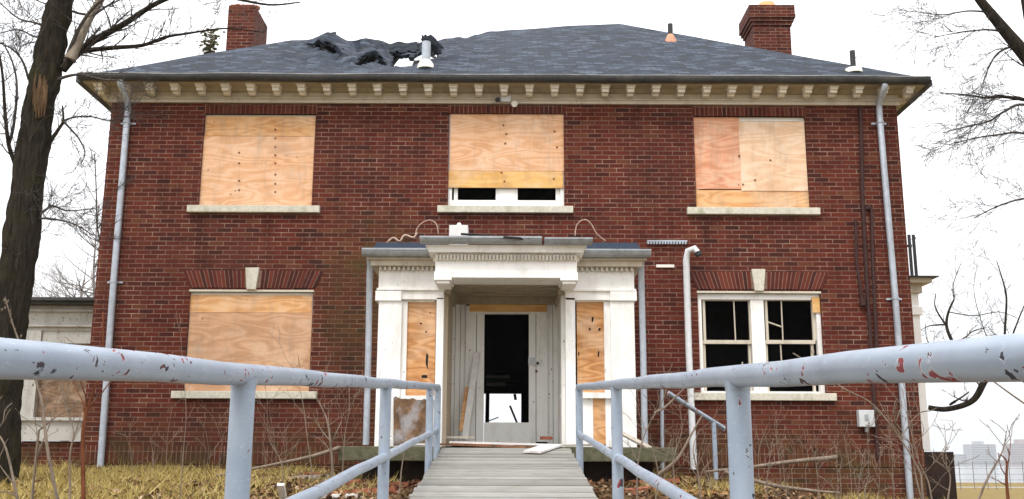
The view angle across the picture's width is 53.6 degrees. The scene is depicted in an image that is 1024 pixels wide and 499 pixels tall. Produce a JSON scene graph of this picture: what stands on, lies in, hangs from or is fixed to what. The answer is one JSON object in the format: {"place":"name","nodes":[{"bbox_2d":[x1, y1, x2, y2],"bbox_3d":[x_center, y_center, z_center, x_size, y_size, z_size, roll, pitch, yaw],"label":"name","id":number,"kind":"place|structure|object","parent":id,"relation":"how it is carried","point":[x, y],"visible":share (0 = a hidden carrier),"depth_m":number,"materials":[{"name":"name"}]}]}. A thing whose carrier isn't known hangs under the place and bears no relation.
{"place":"outdoors","nodes":[
{"label":"outdoors","id":0,"kind":"place"},
{"bbox_2d":[0,467,1023,498],"bbox_3d":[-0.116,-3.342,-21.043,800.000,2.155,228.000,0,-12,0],"label":"ground","id":1,"kind":"structure","parent":0,"point":[964,491],"depth_m":30.42,"materials":[{"name":"plant"}]},
{"bbox_2d":[0,396,18,498],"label":"dry weed","id":2,"kind":"object","parent":1,"relation":"on","point":[13,482],"visible":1,"depth_m":4.41,"materials":[{"name":"brown plant"}]},
{"bbox_2d":[1,297,58,498],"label":"dry weed","id":3,"kind":"object","parent":1,"relation":"on","point":[46,440],"visible":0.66,"depth_m":5.14,"materials":[{"name":"brown plant"}]},
{"bbox_2d":[25,380,73,498],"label":"dry weed","id":4,"kind":"object","parent":1,"relation":"on","point":[40,445],"visible":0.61,"depth_m":7.42,"materials":[{"name":"brown plant"}]},
{"bbox_2d":[31,399,78,498],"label":"dry weed","id":5,"kind":"object","parent":1,"relation":"on","point":[35,462],"visible":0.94,"depth_m":5.41,"materials":[{"name":"brown plant"}]},
{"bbox_2d":[33,240,97,296],"bbox_3d":[-13.517,3.209,31.084,5.454,7.320,5.014,0,-12,0],"label":"bare tree","id":6,"kind":"object","parent":1,"relation":"on","point":[80,292],"visible":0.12,"depth_m":30.86,"materials":[{"name":"brown plant"}]},
{"bbox_2d":[33,186,102,296],"bbox_3d":[-10.747,1.641,24.966,4.203,7.559,3.568,6,-13,-25],"label":"bare tree","id":7,"kind":"object","parent":1,"relation":"on","point":[93,276],"visible":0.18,"depth_m":25.09,"materials":[{"name":"brown plant"}]},
{"bbox_2d":[35,111,108,296],"bbox_3d":[-9.457,0.920,23.964,4.954,8.524,3.631,0,-12,0],"label":"bare tree","id":8,"kind":"object","parent":1,"relation":"on","point":[97,239],"visible":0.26,"depth_m":24.29,"materials":[{"name":"brown plant"}]},
{"bbox_2d":[57,380,98,498],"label":"dry weed","id":9,"kind":"object","parent":1,"relation":"on","point":[70,450],"visible":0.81,"depth_m":7.58,"materials":[{"name":"brown plant"}]},
{"bbox_2d":[66,312,111,498],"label":"dry weed","id":10,"kind":"object","parent":1,"relation":"on","point":[83,481],"visible":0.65,"depth_m":7.11,"materials":[{"name":"brown plant"}]},
{"bbox_2d":[112,420,144,471],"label":"dry weed","id":11,"kind":"object","parent":1,"relation":"on","point":[130,425],"visible":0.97,"depth_m":13.05,"materials":[{"name":"brown plant"}]},
{"bbox_2d":[0,0,311,483],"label":"bare tree","id":12,"kind":"object","parent":1,"relation":"on","point":[22,231],"visible":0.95,"depth_m":12.55,"materials":[{"name":"brown plant"}]},
{"bbox_2d":[150,426,161,470],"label":"dry weed","id":13,"kind":"object","parent":1,"relation":"on","point":[153,460],"visible":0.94,"depth_m":13.25,"materials":[{"name":"brown plant"}]},
{"bbox_2d":[148,395,184,473],"bbox_3d":[-4.519,2.455,13.328,0.226,1.092,0.457,-10,-16,40],"label":"dry weed","id":14,"kind":"object","parent":1,"relation":"on","point":[167,435],"visible":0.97,"depth_m":13.30,"materials":[{"name":"brown plant"}]},
{"bbox_2d":[176,311,203,498],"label":"dry weed","id":15,"kind":"object","parent":1,"relation":"on","point":[185,422],"visible":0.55,"depth_m":9.55,"materials":[{"name":"brown plant"}]},
{"bbox_2d":[198,419,226,467],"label":"dry weed","id":16,"kind":"object","parent":1,"relation":"on","point":[208,447],"visible":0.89,"depth_m":13.81,"materials":[{"name":"brown plant"}]},
{"bbox_2d":[199,400,228,471],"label":"dry weed","id":17,"kind":"object","parent":1,"relation":"on","point":[218,430],"visible":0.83,"depth_m":13.39,"materials":[{"name":"brown plant"}]},
{"bbox_2d":[0,337,441,498],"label":"handrail","id":18,"kind":"object","parent":1,"relation":"on","point":[20,359],"visible":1,"depth_m":3.26,"materials":[{"name":"grey metal"}]},
{"bbox_2d":[259,415,276,470],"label":"dry weed","id":19,"kind":"object","parent":1,"relation":"on","point":[264,448],"visible":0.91,"depth_m":13.29,"materials":[{"name":"brown plant"}]},
{"bbox_2d":[263,404,287,462],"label":"dry weed","id":20,"kind":"object","parent":1,"relation":"on","point":[271,437],"visible":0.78,"depth_m":13.87,"materials":[{"name":"brown plant"}]},
{"bbox_2d":[255,385,297,482],"bbox_3d":[-2.497,1.910,10.521,0.542,1.361,0.313,0,-12,0],"label":"dry weed","id":21,"kind":"object","parent":1,"relation":"on","point":[295,445],"visible":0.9,"depth_m":10.54,"materials":[{"name":"brown plant"}]},
{"bbox_2d":[216,445,340,476],"bbox_3d":[-2.824,2.558,12.253,1.502,0.383,0.054,0,-12,0],"label":"fallen branch","id":22,"kind":"object","parent":1,"relation":"on","point":[336,448],"visible":0.81,"depth_m":12.24,"materials":[{"name":"brown wood"}]},
{"bbox_2d":[277,483,286,498],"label":"white stake","id":23,"kind":"object","parent":1,"relation":"on","point":[281,490],"visible":1,"depth_m":10.00,"materials":[{"name":"white wood"}]},
{"bbox_2d":[268,415,303,474],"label":"dry weed","id":24,"kind":"object","parent":1,"relation":"on","point":[284,439],"visible":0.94,"depth_m":13.08,"materials":[{"name":"brown plant"}]},
{"bbox_2d":[272,324,312,482],"bbox_3d":[-2.639,1.864,12.158,0.536,1.941,0.460,6,-13,-26],"label":"dry weed","id":25,"kind":"object","parent":1,"relation":"on","point":[302,411],"visible":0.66,"depth_m":12.16,"materials":[{"name":"brown plant"}]},
{"bbox_2d":[262,474,328,479],"bbox_3d":[-2.760,2.888,12.804,0.916,0.105,0.121,1,-12,-3],"label":"plank scrap","id":26,"kind":"object","parent":1,"relation":"on","point":[314,476],"visible":0.13,"depth_m":12.77,"materials":[{"name":"wood"}]},
{"bbox_2d":[299,361,359,476],"bbox_3d":[-2.128,1.977,11.676,0.692,1.577,0.564,0,-12,0],"label":"dry weed","id":27,"kind":"object","parent":1,"relation":"on","point":[331,451],"visible":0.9,"depth_m":11.65,"materials":[{"name":"brown plant"}]},
{"bbox_2d":[322,493,361,497],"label":"brick scrap","id":28,"kind":"object","parent":1,"relation":"on","point":[337,495],"visible":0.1,"depth_m":10.40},
{"bbox_2d":[320,370,381,485],"bbox_3d":[-1.890,2.074,11.752,0.650,1.395,0.389,11,-16,-43],"label":"dry weed","id":29,"kind":"object","parent":1,"relation":"on","point":[349,404],"visible":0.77,"depth_m":11.83,"materials":[{"name":"brown plant"}]},
{"bbox_2d":[345,479,364,484],"bbox_3d":[-1.921,2.770,12.004,0.366,0.092,0.110,10,-15,-39],"label":"brick scrap","id":30,"kind":"object","parent":1,"relation":"on","point":[351,481],"visible":0.17,"depth_m":12.01,"materials":[{"name":"red brick"}]},
{"bbox_2d":[331,487,397,494],"bbox_3d":[-1.570,2.573,10.755,0.716,0.119,0.122,-1,-12,6],"label":"plank scrap","id":31,"kind":"object","parent":1,"relation":"on","point":[393,489],"visible":0.47,"depth_m":10.70,"materials":[{"name":"wood"}]},
{"bbox_2d":[376,481,420,487],"bbox_3d":[-1.275,2.679,11.505,0.519,0.094,0.129,7,-13,-28],"label":"brick scrap","id":32,"kind":"object","parent":1,"relation":"on","point":[397,483],"visible":0.23,"depth_m":11.46,"materials":[{"name":"red brick"}]},
{"bbox_2d":[390,422,418,493],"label":"dry weed","id":33,"kind":"object","parent":1,"relation":"on","point":[403,459],"visible":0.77,"depth_m":10.49,"materials":[{"name":"brown plant"}]},
{"bbox_2d":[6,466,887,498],"bbox_3d":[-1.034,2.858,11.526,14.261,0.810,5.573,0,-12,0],"label":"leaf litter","id":34,"kind":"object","parent":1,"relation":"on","point":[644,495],"visible":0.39,"depth_m":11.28,"materials":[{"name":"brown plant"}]},
{"bbox_2d":[0,455,944,498],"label":"grass","id":35,"kind":"structure","parent":1,"relation":"on","point":[169,470],"depth_m":11.84,"materials":[{"name":"yellow plant"}]},
{"bbox_2d":[20,1,956,498],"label":"brick house","id":36,"kind":"structure","parent":1,"relation":"on","point":[290,189],"depth_m":15.12,"materials":[{"name":"brick"}]},
{"bbox_2d":[196,25,225,53],"bbox_3d":[-5.441,-3.344,18.182,0.525,1.426,0.487,0,-12,0],"label":"leafy sapling","id":37,"kind":"object","parent":36,"relation":"on","point":[212,44],"visible":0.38,"depth_m":18.24,"materials":[{"name":"green plant"}]},
{"bbox_2d":[171,292,317,398],"bbox_3d":[-3.841,1.393,14.785,2.090,1.560,0.225,0,-12,0],"label":"window","id":38,"kind":"structure","parent":36,"relation":"in","point":[233,327],"depth_m":14.81,"materials":[{"name":"paint"}]},
{"bbox_2d":[187,115,319,212],"bbox_3d":[-3.852,-1.298,15.352,1.975,1.560,0.225,0,-12,0],"label":"window","id":39,"kind":"structure","parent":36,"relation":"in","point":[251,163],"depth_m":15.34,"materials":[{"name":"paint"}]},
{"bbox_2d":[387,232,417,242],"bbox_3d":[-1.533,-0.164,14.157,0.436,0.159,0.028,0,-12,0],"label":"loose cable","id":40,"kind":"object","parent":36,"relation":"on","point":[402,237],"visible":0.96,"depth_m":14.15,"materials":[{"name":"beige plastic"}]},
{"bbox_2d":[393,396,425,445],"bbox_3d":[-1.290,2.189,12.976,0.512,0.638,0.376,0,-12,0],"label":"smeared panel","id":41,"kind":"object","parent":36,"relation":"on","point":[410,413],"visible":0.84,"depth_m":12.99,"materials":[{"name":"brown wood"}]},
{"bbox_2d":[414,220,438,238],"bbox_3d":[-1.250,-0.296,14.849,0.361,0.292,0.015,0,-12,0],"label":"loose cable","id":42,"kind":"object","parent":36,"relation":"attached to","point":[425,221],"visible":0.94,"depth_m":14.86,"materials":[{"name":"beige plastic"}]},
{"bbox_2d":[449,223,468,244],"bbox_3d":[-0.726,-0.158,13.875,0.256,0.425,0.250,0,-12,0],"label":"junction box","id":43,"kind":"object","parent":36,"relation":"on","point":[458,229],"visible":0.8,"depth_m":13.77,"materials":[{"name":"white plastic"}]},
{"bbox_2d":[446,436,474,438],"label":"fallen trim","id":44,"kind":"structure","parent":36,"relation":"on","point":[460,437],"depth_m":13.45,"materials":[{"name":"white wood"}]},
{"bbox_2d":[459,387,468,430],"bbox_3d":[-0.677,2.246,14.303,0.053,0.636,0.297,-3,-12,14],"label":"leaning board","id":45,"kind":"object","parent":36,"relation":"on","point":[463,409],"visible":1,"depth_m":14.29,"materials":[{"name":"beige wood"}]},
{"bbox_2d":[462,352,479,439],"bbox_3d":[-0.581,2.066,14.357,0.090,1.256,0.413,-5,-13,24],"label":"leaning board","id":46,"kind":"object","parent":36,"relation":"on","point":[470,398],"visible":0.9,"depth_m":14.34,"materials":[{"name":"beige wood"}]},
{"bbox_2d":[449,441,543,445],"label":"fallen trim","id":47,"kind":"structure","parent":36,"relation":"on","point":[502,443],"depth_m":12.38,"materials":[{"name":"white wood"}]},
{"bbox_2d":[461,233,544,242],"bbox_3d":[-0.160,-0.201,13.256,0.932,0.260,0.807,-7,-14,32],"label":"roofing scrap","id":48,"kind":"object","parent":36,"relation":"on","point":[506,237],"visible":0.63,"depth_m":13.05,"materials":[{"name":"grey wood"}]},
{"bbox_2d":[437,114,572,213],"bbox_3d":[-0.097,-1.303,15.364,2.025,1.586,0.240,0,-12,0],"label":"window","id":49,"kind":"structure","parent":36,"relation":"in","point":[506,153],"depth_m":15.36,"materials":[{"name":"white paint"}]},
{"bbox_2d":[495,95,517,106],"bbox_3d":[-0.087,-2.250,15.405,0.343,0.196,0.115,0,-12,0],"label":"floodlight","id":50,"kind":"object","parent":36,"relation":"attached to","point":[507,99],"visible":1,"depth_m":15.41,"materials":[{"name":"white metal"}]},
{"bbox_2d":[476,314,538,442],"bbox_3d":[-0.061,1.843,14.580,0.903,1.866,0.157,0,-12,0],"label":"door","id":51,"kind":"structure","parent":36,"relation":"in","point":[505,432],"depth_m":14.52,"materials":[{"name":"white wood"}]},
{"bbox_2d":[540,436,552,439],"bbox_3d":[0.460,2.527,13.591,0.140,0.040,0.100,5,-13,-22],"label":"brick scrap","id":52,"kind":"object","parent":36,"relation":"on","point":[546,438],"visible":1,"depth_m":13.55,"materials":[{"name":"red brick"}]},
{"bbox_2d":[575,219,605,240],"bbox_3d":[1.144,-0.285,14.849,0.459,0.332,0.015,0,-12,0],"label":"loose cable","id":53,"kind":"object","parent":36,"relation":"attached to","point":[592,226],"visible":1,"depth_m":14.85,"materials":[{"name":"beige plastic"}]},
{"bbox_2d":[623,432,651,446],"bbox_3d":[1.576,2.430,12.881,0.438,0.241,0.067,-9,-15,36],"label":"leaning board","id":54,"kind":"object","parent":36,"relation":"on","point":[633,439],"visible":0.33,"depth_m":12.88,"materials":[{"name":"white wood"}]},
{"bbox_2d":[656,264,673,267],"bbox_3d":[2.262,0.245,14.977,0.267,0.042,0.028,0,-12,0],"label":"batten","id":55,"kind":"object","parent":36,"relation":"attached to","point":[664,266],"visible":1,"depth_m":14.96,"materials":[{"name":"paint"}]},
{"bbox_2d":[647,240,686,244],"bbox_3d":[2.305,-0.108,15.041,0.596,0.062,0.048,0,-12,0],"label":"metal strip","id":56,"kind":"object","parent":36,"relation":"attached to","point":[681,242],"visible":1,"depth_m":15.04,"materials":[{"name":"white metal"}]},
{"bbox_2d":[687,117,820,215],"bbox_3d":[3.605,-1.264,15.351,1.980,1.555,0.225,0,-12,0],"label":"window","id":57,"kind":"structure","parent":36,"relation":"in","point":[764,158],"depth_m":15.34,"materials":[{"name":"paint"}]},
{"bbox_2d":[694,294,836,400],"bbox_3d":[3.617,1.420,14.801,2.085,1.566,0.255,0,-12,0],"label":"window","id":58,"kind":"structure","parent":36,"relation":"in","point":[757,346],"depth_m":14.86,"materials":[{"name":"white paint"}]},
{"bbox_2d":[856,410,874,431],"bbox_3d":[5.051,2.448,14.472,0.222,0.307,0.114,0,-12,0],"label":"meter box","id":59,"kind":"object","parent":36,"relation":"attached to","point":[863,416],"visible":0.94,"depth_m":14.43,"materials":[{"name":"metal"}]},
{"bbox_2d":[409,448,597,498],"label":"wheelchair ramp","id":60,"kind":"structure","parent":1,"relation":"on","point":[487,473],"depth_m":9.64,"materials":[{"name":"grey wood"}]},
{"bbox_2d":[452,443,534,447],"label":"fallen trim","id":61,"kind":"structure","parent":60,"relation":"on","point":[485,445],"depth_m":12.24,"materials":[{"name":"wood"}]},
{"bbox_2d":[523,444,562,453],"bbox_3d":[0.370,2.346,11.948,0.219,0.123,0.912,-4,-13,19],"label":"broken board","id":62,"kind":"object","parent":60,"relation":"on","point":[540,449],"visible":1,"depth_m":11.81,"materials":[{"name":"white wood"}]},
{"bbox_2d":[624,486,654,493],"bbox_3d":[1.417,2.606,10.955,0.434,0.098,0.170,7,-13,-28],"label":"brick scrap","id":63,"kind":"object","parent":1,"relation":"on","point":[639,488],"visible":0.13,"depth_m":10.88,"materials":[{"name":"brick"}]},
{"bbox_2d":[622,363,672,498],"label":"dry weed","id":64,"kind":"object","parent":1,"relation":"on","point":[645,429],"visible":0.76,"depth_m":10.07,"materials":[{"name":"brown plant"}]},
{"bbox_2d":[629,478,679,483],"bbox_3d":[1.722,2.806,12.255,0.618,0.107,0.142,-2,-12,8],"label":"brick scrap","id":65,"kind":"object","parent":1,"relation":"on","point":[677,480],"visible":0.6,"depth_m":12.16,"materials":[{"name":"red brick"}]},
{"bbox_2d":[644,426,687,498],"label":"dry weed","id":66,"kind":"object","parent":1,"relation":"on","point":[664,460],"visible":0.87,"depth_m":9.69,"materials":[{"name":"brown plant"}]},
{"bbox_2d":[654,389,683,413],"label":"fallen branch","id":67,"kind":"object","parent":1,"relation":"on","point":[668,404],"visible":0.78,"depth_m":12.19,"materials":[{"name":"beige wood"}]},
{"bbox_2d":[626,367,716,484],"bbox_3d":[1.745,1.999,11.117,0.952,1.441,0.460,0,-12,0],"label":"dry weed","id":68,"kind":"object","parent":1,"relation":"on","point":[674,453],"visible":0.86,"depth_m":11.14,"materials":[{"name":"brown plant"}]},
{"bbox_2d":[659,415,702,475],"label":"fallen branch","id":69,"kind":"object","parent":1,"relation":"on","point":[679,455],"visible":0.88,"depth_m":11.88,"materials":[{"name":"beige wood"}]},
{"bbox_2d":[648,401,725,498],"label":"dry weed","id":70,"kind":"object","parent":1,"relation":"on","point":[696,467],"visible":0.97,"depth_m":10.49,"materials":[{"name":"brown plant"}]},
{"bbox_2d":[667,391,725,478],"bbox_3d":[2.340,2.341,12.789,0.866,1.087,0.065,6,-13,-24],"label":"step rail","id":71,"kind":"object","parent":1,"relation":"on","point":[705,417],"visible":0.93,"depth_m":12.83,"materials":[{"name":"grey metal"}]},
{"bbox_2d":[655,489,755,497],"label":"plank scrap","id":72,"kind":"object","parent":1,"relation":"on","point":[703,491],"visible":0.2,"depth_m":10.84,"materials":[{"name":"brown wood"}]},
{"bbox_2d":[692,440,723,490],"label":"dry weed","id":73,"kind":"object","parent":1,"relation":"on","point":[709,471],"visible":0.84,"depth_m":11.24,"materials":[{"name":"brown plant"}]},
{"bbox_2d":[753,409,773,484],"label":"dry weed","id":74,"kind":"object","parent":1,"relation":"on","point":[760,442],"visible":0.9,"depth_m":13.79,"materials":[{"name":"brown plant"}]},
{"bbox_2d":[705,455,835,472],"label":"fallen branch","id":75,"kind":"object","parent":1,"relation":"on","point":[805,460],"visible":0.69,"depth_m":11.85,"materials":[{"name":"wood"}]},
{"bbox_2d":[764,429,788,498],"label":"dry weed","id":76,"kind":"object","parent":1,"relation":"on","point":[770,465],"visible":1,"depth_m":9.04,"materials":[{"name":"brown plant"}]},
{"bbox_2d":[766,403,787,491],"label":"dry weed","id":77,"kind":"object","parent":1,"relation":"on","point":[779,440],"visible":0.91,"depth_m":12.99,"materials":[{"name":"brown plant"}]},
{"bbox_2d":[769,442,793,498],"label":"dry weed","id":78,"kind":"object","parent":1,"relation":"on","point":[783,471],"visible":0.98,"depth_m":10.01,"materials":[{"name":"brown plant"}]},
{"bbox_2d":[724,470,839,493],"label":"fallen branch","id":79,"kind":"object","parent":1,"relation":"on","point":[726,472],"visible":0.71,"depth_m":11.40,"materials":[{"name":"wood"}]},
{"bbox_2d":[772,428,806,485],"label":"dry weed","id":80,"kind":"object","parent":1,"relation":"on","point":[791,452],"visible":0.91,"depth_m":13.92,"materials":[{"name":"brown plant"}]},
{"bbox_2d":[575,332,1023,498],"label":"handrail","id":81,"kind":"object","parent":1,"relation":"on","point":[997,358],"visible":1,"depth_m":2.65,"materials":[{"name":"grey metal"}]},
{"bbox_2d":[796,428,820,487],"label":"dry weed","id":82,"kind":"object","parent":1,"relation":"on","point":[808,449],"visible":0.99,"depth_m":13.46,"materials":[{"name":"brown plant"}]},
{"bbox_2d":[810,442,838,498],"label":"dry weed","id":83,"kind":"object","parent":1,"relation":"on","point":[821,465],"visible":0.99,"depth_m":10.39,"materials":[{"name":"brown plant"}]},
{"bbox_2d":[816,448,861,498],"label":"dry weed","id":84,"kind":"object","parent":1,"relation":"on","point":[836,462],"visible":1,"depth_m":9.03,"materials":[{"name":"brown plant"}]},
{"bbox_2d":[822,417,857,494],"bbox_3d":[4.317,2.777,13.407,0.361,1.096,0.416,9,-15,-36],"label":"dry weed","id":85,"kind":"object","parent":1,"relation":"on","point":[838,453],"visible":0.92,"depth_m":13.44,"materials":[{"name":"brown plant"}]},
{"bbox_2d":[842,419,853,497],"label":"dry weed","id":86,"kind":"object","parent":1,"relation":"on","point":[848,455],"visible":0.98,"depth_m":13.82,"materials":[{"name":"brown plant"}]},
{"bbox_2d":[851,438,875,498],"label":"dry weed","id":87,"kind":"object","parent":1,"relation":"on","point":[860,471],"visible":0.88,"depth_m":10.13,"materials":[{"name":"brown plant"}]},
{"bbox_2d":[793,348,936,498],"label":"dry weed","id":88,"kind":"object","parent":1,"relation":"on","point":[916,465],"visible":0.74,"depth_m":3.47,"materials":[{"name":"brown plant"}]},
{"bbox_2d":[857,407,883,498],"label":"dry weed","id":89,"kind":"object","parent":1,"relation":"on","point":[868,461],"visible":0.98,"depth_m":9.68,"materials":[{"name":"brown plant"}]},
{"bbox_2d":[865,438,894,498],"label":"dry weed","id":90,"kind":"object","parent":1,"relation":"on","point":[880,447],"visible":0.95,"depth_m":9.78,"materials":[{"name":"brown plant"}]},
{"bbox_2d":[883,423,901,498],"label":"dry weed","id":91,"kind":"object","parent":1,"relation":"on","point":[892,477],"visible":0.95,"depth_m":9.85,"materials":[{"name":"brown plant"}]},
{"bbox_2d":[872,398,949,498],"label":"dry weed","id":92,"kind":"object","parent":1,"relation":"on","point":[913,455],"visible":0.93,"depth_m":7.57,"materials":[{"name":"brown plant"}]},
{"bbox_2d":[832,0,1023,248],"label":"bare tree","id":93,"kind":"object","parent":1,"relation":"on","point":[1010,37],"visible":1,"depth_m":14.71,"materials":[{"name":"brown plant"}]},
{"bbox_2d":[886,383,978,498],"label":"dry weed","id":94,"kind":"object","parent":1,"relation":"on","point":[917,457],"visible":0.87,"depth_m":8.06,"materials":[{"name":"brown plant"}]},
{"bbox_2d":[929,420,959,498],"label":"dry weed","id":95,"kind":"object","parent":1,"relation":"on","point":[946,468],"visible":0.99,"depth_m":9.03,"materials":[{"name":"brown plant"}]},
{"bbox_2d":[921,233,1023,411],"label":"bare tree","id":96,"kind":"object","parent":1,"relation":"on","point":[974,398],"visible":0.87,"depth_m":21.07,"materials":[{"name":"brown plant"}]},
{"bbox_2d":[958,461,1023,489],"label":"wire fence","id":97,"kind":"object","parent":1,"relation":"on","point":[987,475],"visible":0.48,"depth_m":57.33,"materials":[{"name":"metal"}]},
{"bbox_2d":[966,330,1023,403],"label":"dry weed","id":98,"kind":"object","parent":1,"relation":"on","point":[1011,394],"visible":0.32,"depth_m":4.49,"materials":[{"name":"brown plant"}]},
{"bbox_2d":[978,414,1019,498],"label":"dry weed","id":99,"kind":"object","parent":1,"relation":"on","point":[985,482],"visible":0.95,"depth_m":6.58,"materials":[{"name":"brown plant"}]},
{"bbox_2d":[989,426,1010,498],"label":"dry weed","id":100,"kind":"object","parent":1,"relation":"on","point":[1006,483],"visible":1,"depth_m":6.17,"materials":[{"name":"brown plant"}]},
{"bbox_2d":[0,0,1023,459],"label":"sky","id":101,"kind":"structure","parent":0,"point":[389,21],"materials":[{"name":"white"}]},
{"bbox_2d":[563,444,591,445],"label":"fallen trim","id":102,"kind":"structure","parent":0,"point":[575,445],"depth_m":12.53,"materials":[{"name":"white wood"}]},
{"bbox_2d":[954,460,1003,465],"bbox_3d":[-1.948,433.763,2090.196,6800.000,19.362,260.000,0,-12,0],"label":"shore","id":103,"kind":"structure","parent":0,"point":[1002,462],"depth_m":1980.70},
{"bbox_2d":[954,454,966,465],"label":"apartment tower","id":104,"kind":"structure","parent":103,"relation":"on","point":[960,458],"depth_m":1955.19,"materials":[{"name":"grey concrete"}]},
{"bbox_2d":[963,441,997,465],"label":"apartment tower","id":105,"kind":"structure","parent":103,"relation":"on","point":[974,449],"depth_m":1937.36,"materials":[{"name":"grey concrete"}]},
{"bbox_2d":[955,466,1023,487],"bbox_3d":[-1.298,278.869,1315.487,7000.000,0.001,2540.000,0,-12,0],"label":"water","id":106,"kind":"structure","parent":0,"point":[981,473],"depth_m":179.11,"materials":[{"name":"grey liquid"}]},
{"bbox_2d":[1002,439,1023,465],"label":"apartment tower","id":107,"kind":"structure","parent":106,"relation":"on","point":[1016,452],"depth_m":1918.45,"materials":[{"name":"grey concrete"}]}
]}

